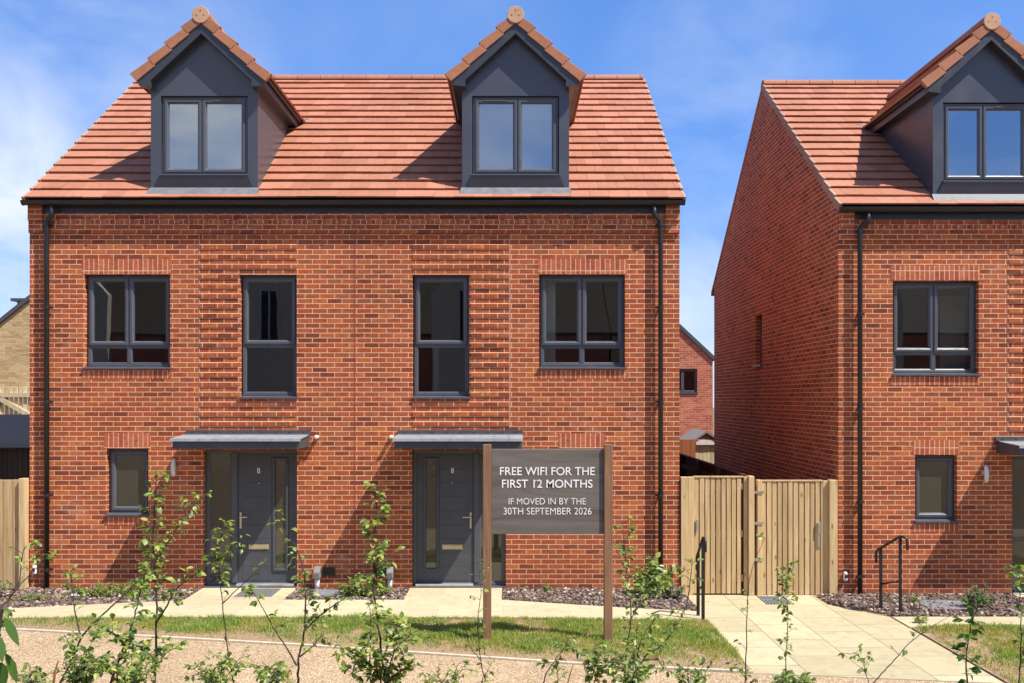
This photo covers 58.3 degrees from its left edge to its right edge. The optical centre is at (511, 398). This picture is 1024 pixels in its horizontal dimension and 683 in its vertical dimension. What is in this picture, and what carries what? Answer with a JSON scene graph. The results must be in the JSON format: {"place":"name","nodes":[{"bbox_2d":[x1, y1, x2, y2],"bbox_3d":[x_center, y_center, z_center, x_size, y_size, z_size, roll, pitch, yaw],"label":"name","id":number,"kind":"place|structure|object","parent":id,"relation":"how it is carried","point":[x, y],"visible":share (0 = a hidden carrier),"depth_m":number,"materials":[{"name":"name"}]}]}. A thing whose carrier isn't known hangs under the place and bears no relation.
{"place":"outdoors","nodes":[
{"label":"outdoors","id":0,"kind":"place"},
{"bbox_2d":[0,586,201,607],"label":"gravel","id":1,"kind":"structure","parent":0,"point":[54,598],"depth_m":13.27,"materials":[{"name":"grey gravel"}]},
{"bbox_2d":[0,580,12,595],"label":"plant","id":2,"kind":"object","parent":1,"relation":"on","point":[2,588],"visible":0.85,"depth_m":13.28,"materials":[{"name":"green plant"}]},
{"bbox_2d":[19,591,49,601],"bbox_3d":[-6.864,2.842,13.135,0.432,0.147,0.230,0,0,0],"label":"plant","id":3,"kind":"object","parent":1,"relation":"on","point":[36,597],"visible":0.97,"depth_m":13.12,"materials":[{"name":"green plant"}]},
{"bbox_2d":[75,582,144,596],"bbox_3d":[-5.938,2.823,13.563,1.074,0.192,0.649,0,0,0],"label":"plant","id":4,"kind":"object","parent":1,"relation":"on","point":[99,590],"visible":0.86,"depth_m":13.53,"materials":[{"name":"green plant"}]},
{"bbox_2d":[185,588,295,599],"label":"path","id":5,"kind":"structure","parent":0,"point":[215,594],"depth_m":13.44,"materials":[{"name":"beige concrete"}]},
{"bbox_2d":[234,588,280,596],"bbox_3d":[-3.775,2.891,13.630,0.550,0.018,0.580,0,0,0],"label":"doormat","id":6,"kind":"object","parent":5,"relation":"on","point":[268,592],"visible":0.82,"depth_m":13.62,"materials":[{"name":"grey"}]},
{"bbox_2d":[285,586,408,599],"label":"gravel","id":7,"kind":"structure","parent":0,"point":[398,593],"depth_m":13.39,"materials":[{"name":"grey gravel"}]},
{"bbox_2d":[318,590,349,597],"bbox_3d":[-2.600,2.896,13.590,0.600,0.048,0.380,0,0,0],"label":"manhole cover","id":8,"kind":"object","parent":7,"relation":"on","point":[329,592],"visible":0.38,"depth_m":13.57,"materials":[{"name":"grey metal"}]},
{"bbox_2d":[3,600,707,620],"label":"path","id":9,"kind":"structure","parent":0,"point":[412,608],"depth_m":12.55,"materials":[{"name":"beige concrete"}]},
{"bbox_2d":[695,536,706,619],"bbox_3d":[2.487,2.376,12.068,0.044,1.148,0.424,0,0,-5],"label":"handrail","id":10,"kind":"object","parent":9,"relation":"on","point":[703,545],"visible":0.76,"depth_m":11.98,"materials":[{"name":"black metal"}]},
{"bbox_2d":[29,408,713,586],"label":"ground","id":11,"kind":"structure","parent":0,"point":[713,434],"depth_m":91.27,"materials":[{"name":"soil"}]},
{"bbox_2d":[0,606,18,682],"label":"shrub","id":12,"kind":"object","parent":11,"relation":"on","point":[10,666],"visible":1,"depth_m":3.41,"materials":[{"name":"green plant"}]},
{"bbox_2d":[0,294,29,413],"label":"brick house","id":13,"kind":"structure","parent":11,"relation":"on","point":[14,346],"depth_m":30.00,"materials":[{"name":"brick"}]},
{"bbox_2d":[0,414,29,567],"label":"garden shed","id":14,"kind":"structure","parent":11,"relation":"on","point":[14,446],"depth_m":17.01,"materials":[{"name":"wood"}]},
{"bbox_2d":[0,387,29,413],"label":"timber fence","id":15,"kind":"object","parent":11,"relation":"on","point":[7,400],"visible":0.13,"depth_m":21.98,"materials":[{"name":"beige wood"}]},
{"bbox_2d":[0,539,60,640],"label":"sapling","id":16,"kind":"object","parent":11,"relation":"on","point":[35,543],"visible":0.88,"depth_m":5.33,"materials":[{"name":"green plant"}]},
{"bbox_2d":[11,662,58,682],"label":"shrub","id":17,"kind":"object","parent":11,"relation":"on","point":[36,675],"visible":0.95,"depth_m":4.89,"materials":[{"name":"green plant"}]},
{"bbox_2d":[52,660,58,682],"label":"dry stalk","id":18,"kind":"object","parent":11,"relation":"on","point":[54,676],"visible":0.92,"depth_m":4.80,"materials":[{"name":"brown plant"}]},
{"bbox_2d":[55,639,112,682],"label":"shrub","id":19,"kind":"object","parent":11,"relation":"on","point":[84,676],"visible":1,"depth_m":4.63,"materials":[{"name":"green plant"}]},
{"bbox_2d":[69,563,161,682],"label":"sapling","id":20,"kind":"object","parent":11,"relation":"on","point":[99,634],"visible":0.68,"depth_m":5.04,"materials":[{"name":"green plant"}]},
{"bbox_2d":[97,650,164,682],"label":"shrub","id":21,"kind":"object","parent":11,"relation":"on","point":[132,675],"visible":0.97,"depth_m":4.71,"materials":[{"name":"green plant"}]},
{"bbox_2d":[58,490,211,682],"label":"sapling","id":22,"kind":"object","parent":11,"relation":"on","point":[81,594],"visible":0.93,"depth_m":5.76,"materials":[{"name":"green plant"}]},
{"bbox_2d":[110,466,210,682],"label":"sapling","id":23,"kind":"object","parent":11,"relation":"on","point":[161,650],"visible":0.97,"depth_m":5.32,"materials":[{"name":"green plant"}]},
{"bbox_2d":[183,646,249,682],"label":"shrub","id":24,"kind":"object","parent":11,"relation":"on","point":[207,678],"visible":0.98,"depth_m":4.79,"materials":[{"name":"green plant"}]},
{"bbox_2d":[205,518,267,682],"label":"sapling","id":25,"kind":"object","parent":11,"relation":"on","point":[222,561],"visible":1,"depth_m":5.65,"materials":[{"name":"green plant"}]},
{"bbox_2d":[244,660,295,682],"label":"shrub","id":26,"kind":"object","parent":11,"relation":"on","point":[268,674],"visible":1,"depth_m":4.66,"materials":[{"name":"green plant"}]},
{"bbox_2d":[241,509,370,682],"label":"sapling","id":27,"kind":"object","parent":11,"relation":"on","point":[302,591],"visible":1,"depth_m":5.37,"materials":[{"name":"green plant"}]},
{"bbox_2d":[20,6,685,589],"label":"brick house","id":28,"kind":"structure","parent":11,"relation":"on","point":[308,306],"depth_m":14.00,"materials":[{"name":"red brick"}]},
{"bbox_2d":[82,276,171,368],"bbox_3d":[-5.867,-1.162,14.060,1.345,1.435,0.190,0,0,0],"label":"window","id":29,"kind":"structure","parent":28,"relation":"in","point":[129,343],"depth_m":14.08,"materials":[{"name":"grey plastic"}]},
{"bbox_2d":[105,449,149,515],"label":"window","id":30,"kind":"structure","parent":28,"relation":"in","point":[128,471],"depth_m":14.10,"materials":[{"name":"grey glass"}]},
{"bbox_2d":[163,97,247,173],"bbox_3d":[-4.715,-4.028,14.115,1.306,1.190,0.100,0,0,0],"label":"window","id":31,"kind":"structure","parent":28,"relation":"in","point":[202,102],"depth_m":14.09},
{"bbox_2d":[238,453,294,581],"bbox_3d":[-3.770,1.838,14.088,0.870,1.985,0.111,0,0,0],"label":"door","id":32,"kind":"structure","parent":28,"relation":"in","point":[266,481],"depth_m":14.10,"materials":[{"name":"grey metal"}]},
{"bbox_2d":[238,276,297,398],"bbox_3d":[-3.712,-0.935,14.060,0.905,1.880,0.190,0,0,0],"label":"window","id":33,"kind":"structure","parent":28,"relation":"in","point":[247,343],"depth_m":14.09,"materials":[{"name":"grey plastic"}]},
{"bbox_2d":[411,276,470,398],"bbox_3d":[-1.078,-0.935,14.060,0.905,1.880,0.190,0,0,0],"label":"window","id":34,"kind":"structure","parent":28,"relation":"in","point":[418,343],"depth_m":14.09,"materials":[{"name":"grey plastic"}]},
{"bbox_2d":[416,453,472,581],"bbox_3d":[-1.035,1.838,14.088,0.870,1.985,0.111,0,0,0],"label":"door","id":35,"kind":"structure","parent":28,"relation":"in","point":[444,481],"depth_m":14.10,"materials":[{"name":"grey metal"}]},
{"bbox_2d":[473,97,557,173],"bbox_3d":[0.055,-4.028,14.115,1.306,1.190,0.100,0,0,0],"label":"window","id":36,"kind":"structure","parent":28,"relation":"in","point":[517,102],"depth_m":14.09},
{"bbox_2d":[539,276,626,368],"bbox_3d":[1.078,-1.162,14.060,1.345,1.435,0.190,0,0,0],"label":"window","id":37,"kind":"structure","parent":28,"relation":"in","point":[581,343],"depth_m":14.09,"materials":[{"name":"grey plastic"}]},
{"bbox_2d":[1,628,752,673],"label":"kerb","id":38,"kind":"structure","parent":11,"relation":"on","point":[391,650],"depth_m":10.56,"materials":[{"name":"concrete"}]},
{"bbox_2d":[332,481,431,682],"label":"sapling","id":39,"kind":"object","parent":11,"relation":"on","point":[364,663],"visible":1,"depth_m":4.99,"materials":[{"name":"green plant"}]},
{"bbox_2d":[419,659,478,682],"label":"shrub","id":40,"kind":"object","parent":11,"relation":"on","point":[455,672],"visible":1,"depth_m":4.84,"materials":[{"name":"green plant"}]},
{"bbox_2d":[463,559,494,682],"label":"sapling","id":41,"kind":"object","parent":11,"relation":"on","point":[477,649],"visible":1,"depth_m":5.24,"materials":[{"name":"green plant"}]},
{"bbox_2d":[535,632,625,682],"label":"sapling","id":42,"kind":"object","parent":11,"relation":"on","point":[591,668],"visible":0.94,"depth_m":5.18,"materials":[{"name":"green plant"}]},
{"bbox_2d":[602,646,657,682],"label":"shrub","id":43,"kind":"object","parent":11,"relation":"on","point":[633,675],"visible":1,"depth_m":4.69,"materials":[{"name":"green plant"}]},
{"bbox_2d":[601,515,677,668],"bbox_3d":[0.719,1.265,5.593,0.274,1.086,0.844,0,0,43],"label":"sapling","id":44,"kind":"object","parent":11,"relation":"on","point":[653,587],"visible":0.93,"depth_m":5.68,"materials":[{"name":"green plant"}]},
{"bbox_2d":[621,558,703,677],"bbox_3d":[0.875,1.328,5.091,0.623,0.811,0.296,0,0,-33],"label":"sapling","id":45,"kind":"object","parent":11,"relation":"on","point":[652,637],"visible":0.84,"depth_m":5.07,"materials":[{"name":"green plant"}]},
{"bbox_2d":[679,439,694,457],"bbox_3d":[4.700,2.129,26.021,1.000,1.941,0.079,0,0,0],"label":"timber fence","id":46,"kind":"object","parent":11,"relation":"on","point":[686,446],"visible":0.19,"depth_m":25.99,"materials":[{"name":"brown wood"}]},
{"bbox_2d":[666,655,715,682],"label":"shrub","id":47,"kind":"object","parent":11,"relation":"on","point":[697,676],"visible":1,"depth_m":4.86,"materials":[{"name":"green plant"}]},
{"bbox_2d":[679,429,713,463],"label":"garden shed","id":48,"kind":"structure","parent":11,"relation":"on","point":[704,450],"depth_m":26.10,"materials":[{"name":"beige wood"}]},
{"bbox_2d":[725,532,764,682],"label":"sapling","id":49,"kind":"object","parent":11,"relation":"on","point":[741,671],"visible":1,"depth_m":5.52,"materials":[{"name":"green plant"}]},
{"bbox_2d":[773,560,798,668],"bbox_3d":[1.639,1.376,5.445,0.160,0.814,0.217,0,0,0],"label":"sapling","id":50,"kind":"object","parent":11,"relation":"on","point":[786,590],"visible":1,"depth_m":5.45,"materials":[{"name":"green plant"}]},
{"bbox_2d":[771,667,816,682],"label":"shrub","id":51,"kind":"object","parent":11,"relation":"on","point":[785,677],"visible":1,"depth_m":4.87,"materials":[{"name":"green plant"}]},
{"bbox_2d":[837,643,873,682],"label":"sapling","id":52,"kind":"object","parent":11,"relation":"on","point":[862,660],"visible":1,"depth_m":5.07,"materials":[{"name":"green plant"}]},
{"bbox_2d":[711,13,1023,593],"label":"brick house","id":53,"kind":"structure","parent":11,"relation":"on","point":[867,292],"depth_m":14.08,"materials":[{"name":"red brick"}]},
{"bbox_2d":[752,316,761,366],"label":"window","id":54,"kind":"structure","parent":53,"relation":"in","point":[760,364],"depth_m":18.73,"materials":[{"name":"grey glass"}]},
{"bbox_2d":[892,282,980,375],"bbox_3d":[6.472,-1.062,14.060,1.345,1.435,0.190,0,0,0],"label":"window","id":55,"kind":"structure","parent":53,"relation":"in","point":[932,349],"depth_m":14.08,"materials":[{"name":"grey plastic"}]},
{"bbox_2d":[914,455,959,522],"bbox_3d":[6.477,1.388,14.060,0.675,1.015,0.190,0,0,0],"label":"window","id":56,"kind":"structure","parent":53,"relation":"in","point":[934,474],"depth_m":14.10,"materials":[{"name":"grey glass"}]},
{"bbox_2d":[943,104,1023,179],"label":"window","id":57,"kind":"structure","parent":53,"relation":"in","point":[980,109],"depth_m":14.08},
{"bbox_2d":[755,673,986,682],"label":"kerb","id":58,"kind":"structure","parent":11,"relation":"on","point":[880,678],"depth_m":9.52,"materials":[{"name":"concrete"}]},
{"bbox_2d":[873,616,949,682],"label":"sapling","id":59,"kind":"object","parent":11,"relation":"on","point":[913,635],"visible":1,"depth_m":5.50,"materials":[{"name":"green plant"}]},
{"bbox_2d":[951,594,992,682],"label":"sapling","id":60,"kind":"object","parent":11,"relation":"on","point":[976,670],"visible":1,"depth_m":4.92,"materials":[{"name":"green plant"}]},
{"bbox_2d":[1004,561,1023,682],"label":"sapling","id":61,"kind":"object","parent":11,"relation":"on","point":[1018,582],"visible":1,"depth_m":5.04,"materials":[{"name":"green plant"}]},
{"bbox_2d":[3,612,750,669],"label":"lawn","id":62,"kind":"structure","parent":0,"point":[566,657],"depth_m":10.94,"materials":[{"name":"plant"}]},
{"bbox_2d":[483,444,612,640],"bbox_3d":[0.427,1.786,11.000,1.547,2.468,0.098,0,0,0],"label":"notice board","id":63,"kind":"object","parent":62,"relation":"on","point":[547,491],"visible":0.99,"depth_m":10.98,"materials":[{"name":"grey wood"}]},
{"bbox_2d":[404,588,501,599],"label":"path","id":64,"kind":"structure","parent":0,"point":[440,593],"depth_m":13.51,"materials":[{"name":"beige concrete"}]},
{"bbox_2d":[0,630,957,682],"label":"road","id":65,"kind":"structure","parent":0,"point":[44,651],"depth_m":10.01,"materials":[{"name":"beige gravel"}]},
{"bbox_2d":[0,0,1023,407],"label":"sky","id":66,"kind":"structure","parent":0,"point":[704,64],"materials":[{"name":"blue"}]},
{"bbox_2d":[502,586,695,610],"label":"gravel","id":67,"kind":"structure","parent":0,"point":[577,596],"depth_m":13.25,"materials":[{"name":"grey gravel"}]},
{"bbox_2d":[632,556,670,593],"bbox_3d":[2.044,2.619,13.563,0.602,0.583,0.373,0,0,0],"label":"plant","id":68,"kind":"object","parent":67,"relation":"on","point":[646,572],"visible":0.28,"depth_m":13.54,"materials":[{"name":"green plant"}]},
{"bbox_2d":[638,580,688,598],"bbox_3d":[2.195,2.776,13.272,0.743,0.282,0.357,0,0,0],"label":"plant","id":69,"kind":"object","parent":67,"relation":"on","point":[669,593],"visible":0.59,"depth_m":13.20,"materials":[{"name":"green plant"}]},
{"bbox_2d":[679,323,713,439],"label":"brick house","id":70,"kind":"structure","parent":0,"point":[696,358],"depth_m":32.00,"materials":[{"name":"brick"}]},
{"bbox_2d":[679,369,697,393],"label":"window","id":71,"kind":"structure","parent":70,"relation":"in","point":[687,377],"depth_m":32.60,"materials":[{"name":"grey glass"}]},
{"bbox_2d":[679,539,814,591],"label":"driveway","id":72,"kind":"structure","parent":0,"point":[754,573],"depth_m":15.58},
{"bbox_2d":[679,453,749,587],"bbox_3d":[3.623,2.150,19.312,0.145,1.900,10.385,0,0,0],"label":"timber fence","id":73,"kind":"object","parent":72,"relation":"on","point":[689,466],"visible":0.23,"depth_m":16.87,"materials":[{"name":"brown wood"}]},
{"bbox_2d":[689,592,1003,682],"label":"driveway","id":74,"kind":"structure","parent":0,"point":[822,636],"depth_m":11.34,"materials":[{"name":"beige concrete"}]},
{"bbox_2d":[680,477,693,595],"bbox_3d":[2.675,2.125,14.020,0.200,1.850,0.100,0,0,0],"label":"gate post","id":75,"kind":"object","parent":74,"relation":"on","point":[686,517],"visible":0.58,"depth_m":13.97,"materials":[{"name":"beige wood"}]},
{"bbox_2d":[693,476,743,593],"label":"timber gate","id":76,"kind":"structure","parent":75,"relation":"attached to","point":[728,533],"depth_m":14.01,"materials":[{"name":"wood"}]},
{"bbox_2d":[743,476,753,595],"bbox_3d":[3.615,2.118,14.012,0.140,1.865,0.135,0,0,0],"label":"gate post","id":77,"kind":"object","parent":74,"relation":"on","point":[748,522],"visible":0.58,"depth_m":13.97,"materials":[{"name":"beige wood"}]},
{"bbox_2d":[756,480,761,595],"bbox_3d":[3.770,2.147,14.015,0.070,1.805,0.110,0,0,0],"label":"gate post","id":78,"kind":"object","parent":74,"relation":"on","point":[758,540],"visible":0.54,"depth_m":13.96,"materials":[{"name":"beige wood"}]},
{"bbox_2d":[754,480,822,594],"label":"timber gate","id":79,"kind":"structure","parent":78,"relation":"attached to","point":[779,536],"depth_m":14.01,"materials":[{"name":"wood"}]},
{"bbox_2d":[757,596,794,603],"bbox_3d":[3.915,2.998,13.633,0.410,0.012,0.505,0,0,0],"label":"drain grate","id":80,"kind":"object","parent":74,"relation":"on","point":[765,599],"visible":0.77,"depth_m":13.64,"materials":[{"name":"grey metal"}]},
{"bbox_2d":[822,480,837,593],"bbox_3d":[4.854,2.147,14.020,0.203,1.805,0.120,0,0,0],"label":"gate post","id":81,"kind":"object","parent":74,"relation":"on","point":[830,536],"visible":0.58,"depth_m":13.96,"materials":[{"name":"beige wood"}]},
{"bbox_2d":[814,591,1023,617],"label":"gravel bed","id":82,"kind":"object","parent":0,"point":[879,613],"visible":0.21,"depth_m":12.86,"materials":[{"name":"grey gravel"}]},
{"bbox_2d":[875,535,908,611],"bbox_3d":[5.321,2.476,12.868,0.044,1.148,0.513,0,0,-36],"label":"handrail","id":83,"kind":"object","parent":82,"relation":"on","point":[880,550],"visible":0.81,"depth_m":12.87,"materials":[{"name":"black metal"}]},
{"bbox_2d":[907,594,922,602],"bbox_3d":[5.870,2.935,13.401,0.268,0.157,0.163,0,0,0],"label":"plant","id":84,"kind":"object","parent":82,"relation":"on","point":[914,599],"visible":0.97,"depth_m":13.40,"materials":[{"name":"green plant"}]},
{"bbox_2d":[917,600,975,609],"bbox_3d":[6.225,2.981,13.225,0.650,0.038,0.550,0,0,0],"label":"manhole cover","id":85,"kind":"object","parent":82,"relation":"on","point":[959,605],"visible":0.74,"depth_m":13.18,"materials":[{"name":"grey metal"}]},
{"bbox_2d":[959,582,998,607],"bbox_3d":[6.644,2.796,13.073,0.468,0.407,0.302,0,0,-15],"label":"plant","id":86,"kind":"object","parent":82,"relation":"on","point":[976,592],"visible":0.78,"depth_m":13.01,"materials":[{"name":"green plant"}]},
{"bbox_2d":[892,617,1023,628],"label":"path","id":87,"kind":"structure","parent":0,"point":[910,622],"depth_m":12.34,"materials":[{"name":"beige concrete"}]},
{"bbox_2d":[913,615,928,622],"bbox_3d":[5.444,2.937,12.205,0.175,0.111,0.194,0,0,39],"label":"plant","id":88,"kind":"object","parent":87,"relation":"on","point":[917,618],"visible":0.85,"depth_m":12.20,"materials":[{"name":"green plant"}]},
{"bbox_2d":[912,620,1023,682],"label":"lawn","id":89,"kind":"structure","parent":0,"point":[931,635],"depth_m":10.90,"materials":[{"name":"plant"}]},
{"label":"gravel bed","id":90,"kind":"structure","parent":0,"visible":0},
{"bbox_2d":[0,478,28,589],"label":"timber fence","id":91,"kind":"object","parent":90,"relation":"on","point":[14,513],"visible":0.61,"depth_m":13.94,"materials":[{"name":"beige wood"}]},
{"bbox_2d":[337,573,392,595],"bbox_3d":[-2.152,2.732,13.445,0.832,0.366,0.415,0,0,0],"label":"plant","id":92,"kind":"object","parent":90,"relation":"on","point":[347,587],"visible":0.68,"depth_m":13.39,"materials":[{"name":"green plant"}]},
{"bbox_2d":[541,582,551,590],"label":"plant","id":93,"kind":"object","parent":90,"relation":"on","point":[547,587],"visible":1,"depth_m":13.74,"materials":[{"name":"green plant"}]}
]}

